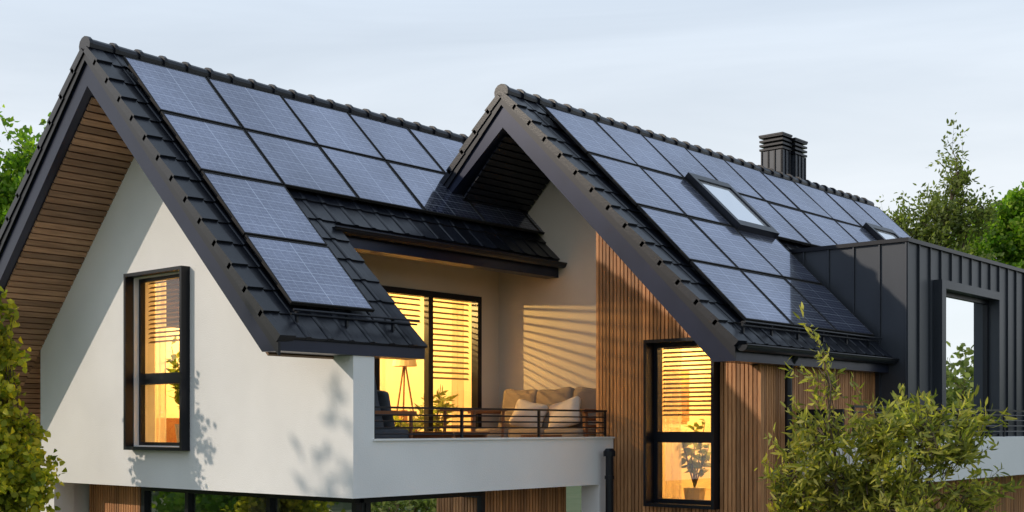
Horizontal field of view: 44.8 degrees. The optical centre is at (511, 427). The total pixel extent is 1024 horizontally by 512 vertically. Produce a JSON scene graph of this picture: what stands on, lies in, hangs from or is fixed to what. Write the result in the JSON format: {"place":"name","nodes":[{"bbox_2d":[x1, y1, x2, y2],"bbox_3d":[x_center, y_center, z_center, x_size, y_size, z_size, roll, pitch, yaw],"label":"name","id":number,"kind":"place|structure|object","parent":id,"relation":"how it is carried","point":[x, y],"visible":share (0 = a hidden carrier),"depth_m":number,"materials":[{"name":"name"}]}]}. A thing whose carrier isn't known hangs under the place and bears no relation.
{"place":"outdoors","nodes":[
{"label":"outdoors","id":0,"kind":"place"},
{"bbox_2d":[26,486,580,511],"bbox_3d":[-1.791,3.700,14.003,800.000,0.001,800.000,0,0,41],"label":"ground","id":1,"kind":"structure","parent":0,"point":[573,498],"depth_m":63.99,"materials":[{"name":"plant"}]},
{"bbox_2d":[0,104,50,457],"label":"deciduous tree","id":2,"kind":"object","parent":1,"relation":"on","point":[15,165],"visible":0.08,"depth_m":32.57,"materials":[{"name":"green plant"}]},
{"bbox_2d":[172,492,279,511],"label":"ground floor curtains","id":3,"kind":"object","parent":1,"relation":"on","point":[256,504],"depth_m":17.56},
{"bbox_2d":[40,158,614,511],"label":"walls","id":4,"kind":"structure","parent":1,"relation":"on","point":[261,422],"depth_m":16.93,"materials":[{"name":"paint"}]},
{"bbox_2d":[123,266,189,450],"bbox_3d":[-4.655,-0.895,16.561,1.360,2.390,0.355,0,0,41],"label":"gable window","id":5,"kind":"structure","parent":4,"relation":"attached to","point":[181,377],"depth_m":16.80,"materials":[{"name":"metal"}]},
{"bbox_2d":[155,280,165,441],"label":"curtains","id":6,"kind":"object","parent":4,"relation":"attached to","point":[160,397],"visible":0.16,"depth_m":17.06,"materials":[{"name":"yellow fabric"}]},
{"bbox_2d":[141,487,484,511],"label":"ground floor glazing","id":7,"kind":"structure","parent":4,"relation":"in","point":[462,502],"depth_m":16.14,"materials":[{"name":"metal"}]},
{"bbox_2d":[374,374,416,438],"bbox_3d":[-1.776,-0.065,15.694,0.780,1.371,0.830,0,0,41],"label":"armchair","id":8,"kind":"object","parent":4,"relation":"on","point":[381,398],"visible":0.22,"depth_m":15.49,"materials":[{"name":"grey fabric"}]},
{"bbox_2d":[374,285,481,430],"bbox_3d":[-1.675,-0.735,18.637,0.215,2.710,3.380,0,0,41],"label":"terrace sliding door","id":9,"kind":"structure","parent":4,"relation":"attached to","point":[476,348],"depth_m":19.41,"materials":[{"name":"glass"}]},
{"bbox_2d":[166,294,710,499],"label":"interior rooms","id":10,"kind":"object","parent":4,"relation":"in","point":[416,378],"visible":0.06,"depth_m":20.40,"materials":[{"name":"yellow wood"}]},
{"bbox_2d":[164,337,178,441],"bbox_3d":[-4.476,-0.340,17.156,0.549,1.840,0.650,0,0,41],"label":"potted plant","id":11,"kind":"object","parent":10,"relation":"on","point":[174,362],"visible":0.19,"depth_m":17.02,"materials":[{"name":"green plant"}]},
{"bbox_2d":[392,359,416,431],"bbox_3d":[-1.737,-0.349,19.745,0.543,1.862,0.511,0,0,41],"label":"tripod floor lamp","id":12,"kind":"object","parent":10,"relation":"on","point":[404,364],"visible":0.34,"depth_m":19.75,"materials":[{"name":"brown wood"}]},
{"bbox_2d":[393,416,421,431],"bbox_3d":[-1.673,0.171,19.233,0.554,0.818,0.608,0,0,-14],"label":"potted plant","id":13,"kind":"object","parent":10,"relation":"on","point":[402,424],"visible":0.27,"depth_m":19.06,"materials":[{"name":"plant"}]},
{"bbox_2d":[380,301,463,430],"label":"door curtains","id":14,"kind":"object","parent":10,"relation":"attached to","point":[458,388],"depth_m":20.03,"materials":[{"name":"yellow fabric"}]},
{"bbox_2d":[410,384,457,431],"bbox_3d":[-1.275,-0.077,19.866,0.775,1.313,0.850,0,0,41],"label":"potted plant","id":15,"kind":"object","parent":10,"relation":"on","point":[441,400],"visible":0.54,"depth_m":19.78,"materials":[{"name":"green plant"}]},
{"bbox_2d":[662,348,681,498],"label":"curtains","id":16,"kind":"object","parent":10,"relation":"attached to","point":[671,470],"visible":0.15,"depth_m":17.52,"materials":[{"name":"yellow fabric"}]},
{"bbox_2d":[670,419,710,499],"bbox_3d":[2.552,0.511,17.588,0.683,1.277,0.555,0,0,-26],"label":"potted plant","id":17,"kind":"object","parent":10,"relation":"on","point":[694,492],"visible":0.81,"depth_m":17.52,"materials":[{"name":"green plant"}]},
{"bbox_2d":[413,431,489,437],"bbox_3d":[-0.851,0.336,16.300,0.912,0.571,0.700,0,0,41],"label":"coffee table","id":18,"kind":"object","parent":4,"relation":"on","point":[453,436],"visible":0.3,"depth_m":16.18,"materials":[{"name":"brown wood"}]},
{"bbox_2d":[439,409,506,437],"bbox_3d":[-0.537,0.175,17.307,0.620,0.891,0.730,0,0,41],"label":"table","id":19,"kind":"object","parent":4,"relation":"on","point":[474,424],"visible":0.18,"depth_m":17.22,"materials":[{"name":"brown wood"}]},
{"bbox_2d":[374,406,606,438],"bbox_3d":[-0.197,-0.061,16.109,0.244,0.378,4.611,0,0,41],"label":"terrace railing","id":20,"kind":"object","parent":4,"relation":"on","point":[461,427],"visible":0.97,"depth_m":15.75,"materials":[{"name":"metal"}]},
{"bbox_2d":[468,387,595,437],"bbox_3d":[0.447,-0.001,18.840,2.300,1.243,0.934,0,0,41],"label":"outdoor sofa","id":21,"kind":"object","parent":4,"relation":"on","point":[576,398],"visible":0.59,"depth_m":18.74,"materials":[{"name":"beige fabric"}]},
{"bbox_2d":[521,435,561,436],"bbox_3d":[0.424,0.361,17.610,0.412,0.521,0.450,0,0,41],"label":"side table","id":22,"kind":"object","parent":4,"relation":"on","point":[541,435],"visible":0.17,"depth_m":17.47,"materials":[{"name":"brown wood"}]},
{"bbox_2d":[89,232,1023,511],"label":"timber cladding","id":23,"kind":"structure","parent":1,"relation":"on","point":[631,312],"depth_m":17.48,"materials":[{"name":"brown wood"}]},
{"bbox_2d":[0,49,888,424],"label":"roof structure","id":24,"kind":"object","parent":23,"relation":"on","point":[502,119],"visible":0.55,"depth_m":16.38,"materials":[{"name":"black metal"}]},
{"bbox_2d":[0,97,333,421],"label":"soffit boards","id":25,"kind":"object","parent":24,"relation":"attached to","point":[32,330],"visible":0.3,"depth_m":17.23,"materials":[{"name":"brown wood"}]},
{"bbox_2d":[122,56,544,311],"bbox_3d":[-1.217,-3.044,17.548,3.384,3.384,7.536,0,0,41],"label":"solar panel array","id":26,"kind":"object","parent":24,"relation":"on","point":[252,153],"visible":0.8,"depth_m":16.23,"materials":[{"name":"glass"}]},
{"bbox_2d":[0,36,891,357],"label":"roof tiles","id":27,"kind":"object","parent":24,"relation":"on","point":[238,256],"visible":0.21,"depth_m":16.09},
{"bbox_2d":[462,135,549,213],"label":"dark soffit boards","id":28,"kind":"object","parent":24,"relation":"attached to","point":[508,179],"visible":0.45,"depth_m":18.83,"materials":[{"name":"dark wood"}]},
{"bbox_2d":[541,104,911,336],"bbox_3d":[5.426,-3.049,21.269,3.432,3.364,11.316,0,0,41],"label":"solar panel array","id":29,"kind":"object","parent":24,"relation":"attached to","point":[749,276],"visible":0.8,"depth_m":18.58,"materials":[{"name":"glass"}]},
{"bbox_2d":[685,172,779,238],"bbox_3d":[3.440,-3.437,19.657,1.130,1.142,1.260,0,0,41],"label":"skylight","id":30,"kind":"object","parent":24,"relation":"attached to","point":[730,204],"visible":0.75,"depth_m":19.49,"materials":[{"name":"glass"}]},
{"bbox_2d":[759,132,807,179],"bbox_3d":[5.472,-4.875,25.016,0.600,1.950,0.930,0,0,41],"label":"chimney","id":31,"kind":"object","parent":24,"relation":"on","point":[784,152],"visible":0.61,"depth_m":24.77,"materials":[{"name":"metal"}]},
{"bbox_2d":[863,222,900,239],"bbox_3d":[7.579,-3.437,24.407,1.130,1.142,1.260,0,0,41],"label":"skylight","id":32,"kind":"object","parent":24,"relation":"attached to","point":[876,232],"visible":0.33,"depth_m":24.34,"materials":[{"name":"glass"}]},
{"bbox_2d":[643,337,719,509],"bbox_3d":[2.370,-0.065,17.012,1.140,2.310,0.355,0,0,41],"label":"timber wall window","id":33,"kind":"structure","parent":23,"relation":"in","point":[653,436],"depth_m":17.23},
{"bbox_2d":[797,409,1023,486],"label":"balcony slab","id":34,"kind":"structure","parent":23,"relation":"attached to","point":[1008,453],"depth_m":20.10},
{"bbox_2d":[789,237,1023,436],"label":"dormer box","id":35,"kind":"object","parent":34,"relation":"on","point":[947,324],"visible":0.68,"depth_m":19.34,"materials":[{"name":"metal"}]},
{"bbox_2d":[851,405,1023,437],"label":"balcony railing","id":36,"kind":"object","parent":34,"relation":"on","point":[853,407],"visible":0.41,"depth_m":20.20,"materials":[{"name":"black metal"}]},
{"bbox_2d":[754,302,1023,511],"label":"olive tree","id":37,"kind":"object","parent":1,"relation":"on","point":[851,488],"visible":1,"depth_m":13.00,"materials":[{"name":"green plant"}]},
{"bbox_2d":[876,112,1003,261],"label":"slender tree","id":38,"kind":"object","parent":1,"relation":"on","point":[947,224],"visible":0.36,"depth_m":44.69,"materials":[{"name":"green plant"}]},
{"bbox_2d":[942,181,1023,268],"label":"deciduous tree","id":39,"kind":"object","parent":1,"relation":"on","point":[1007,238],"visible":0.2,"depth_m":47.05,"materials":[{"name":"green plant"}]},
{"bbox_2d":[0,0,1023,227],"label":"sky","id":40,"kind":"structure","parent":0,"point":[872,87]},
{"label":"patio","id":41,"kind":"structure","parent":0,"visible":0},
{"bbox_2d":[0,286,66,511],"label":"climbing vine bush","id":42,"kind":"object","parent":41,"relation":"on","point":[26,480],"visible":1,"depth_m":15.78,"materials":[{"name":"green plant"}]},
{"bbox_2d":[290,226,898,511],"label":"gutters and downpipes","id":43,"kind":"object","parent":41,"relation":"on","point":[795,353],"visible":0.91,"depth_m":16.61,"materials":[{"name":"metal"}]}
]}

